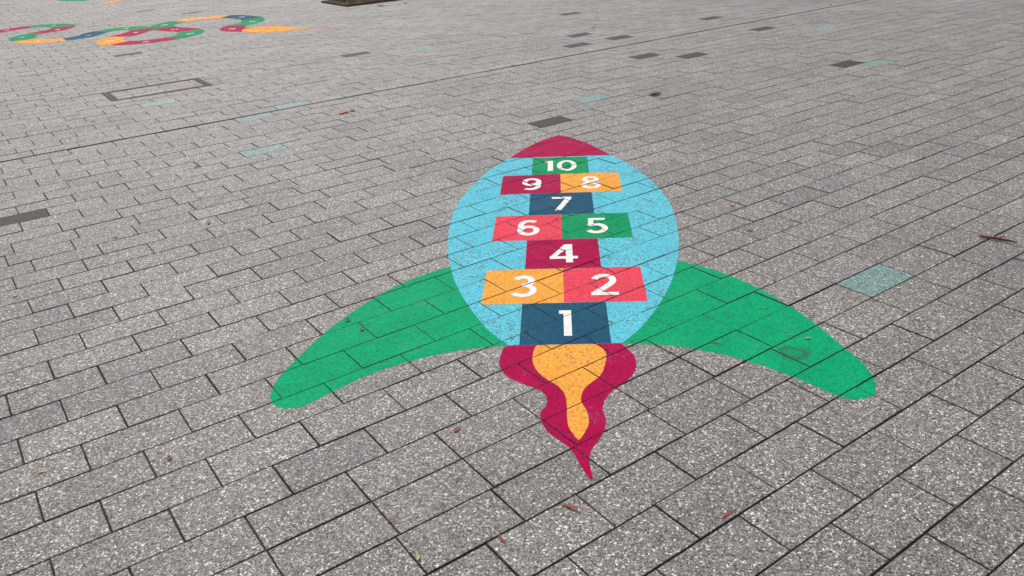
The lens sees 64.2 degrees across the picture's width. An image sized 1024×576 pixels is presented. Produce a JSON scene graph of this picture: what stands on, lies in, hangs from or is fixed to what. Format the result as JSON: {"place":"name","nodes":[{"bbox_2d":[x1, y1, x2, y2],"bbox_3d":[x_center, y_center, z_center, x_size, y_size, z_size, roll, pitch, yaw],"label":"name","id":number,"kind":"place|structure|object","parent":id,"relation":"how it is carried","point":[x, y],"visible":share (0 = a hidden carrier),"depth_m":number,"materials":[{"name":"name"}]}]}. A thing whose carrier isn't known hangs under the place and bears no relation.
{"place":"outdoors","nodes":[
{"label":"outdoors","id":0,"kind":"place"},
{"bbox_2d":[0,0,1023,575],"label":"pavement","id":1,"kind":"structure","parent":0,"point":[852,122],"depth_m":3.78,"materials":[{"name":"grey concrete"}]},
{"bbox_2d":[46,0,174,4],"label":"playground painting","id":2,"kind":"object","parent":1,"relation":"on","point":[89,0],"visible":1,"depth_m":17.29,"materials":[{"name":"green paint"}]},
{"bbox_2d":[101,78,211,100],"bbox_3d":[-3.580,-2.005,8.239,0.961,0.015,0.530,-20,30,-30],"label":"inspection cover","id":3,"kind":"object","parent":1,"relation":"in","point":[149,90],"visible":1,"depth_m":8.22,"materials":[{"name":"metal"}]},
{"bbox_2d":[0,15,331,44],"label":"snake painting","id":4,"kind":"object","parent":1,"relation":"on","point":[163,26],"visible":1,"depth_m":12.24,"materials":[{"name":"multicoloured paint"}]},
{"bbox_2d":[321,0,397,6],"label":"tree pit","id":5,"kind":"object","parent":1,"relation":"in","point":[344,3],"visible":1,"depth_m":14.17,"materials":[{"name":"metal"}]},
{"bbox_2d":[0,0,867,162],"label":"drainage channel","id":6,"kind":"object","parent":1,"relation":"in","point":[378,91],"visible":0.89,"depth_m":7.47,"materials":[{"name":"metal"}]},
{"bbox_2d":[560,503,584,512],"bbox_3d":[0.177,0.632,2.344,0.084,0.002,0.012,15,31,33],"label":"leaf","id":7,"kind":"object","parent":1,"relation":"on","point":[572,507],"visible":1,"depth_m":2.35,"materials":[{"name":"plant"}]},
{"bbox_2d":[270,135,875,480],"bbox_3d":[0.165,-0.261,4.200,2.165,0.008,3.881,-3,26,0],"label":"hopscotch painting","id":8,"kind":"object","parent":1,"relation":"on","point":[839,373],"visible":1,"depth_m":3.48,"materials":[{"name":"multicoloured paint"}]},
{"bbox_2d":[722,506,739,517],"bbox_3d":[0.617,0.630,2.298,0.078,0.002,0.011,-18,29,-28],"label":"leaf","id":9,"kind":"object","parent":1,"relation":"on","point":[728,513],"visible":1,"depth_m":2.30,"materials":[{"name":"plant"}]},
{"bbox_2d":[979,235,1016,242],"bbox_3d":[2.319,-0.239,3.892,0.161,0.017,0.036,14,30,31],"label":"twig","id":10,"kind":"object","parent":1,"relation":"on","point":[995,238],"visible":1,"depth_m":3.89,"materials":[{"name":"brown wood"}]},
{"bbox_2d":[0,0,1023,575],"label":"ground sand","id":11,"kind":"structure","parent":0,"point":[468,414],"depth_m":2.62,"materials":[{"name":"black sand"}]}
]}

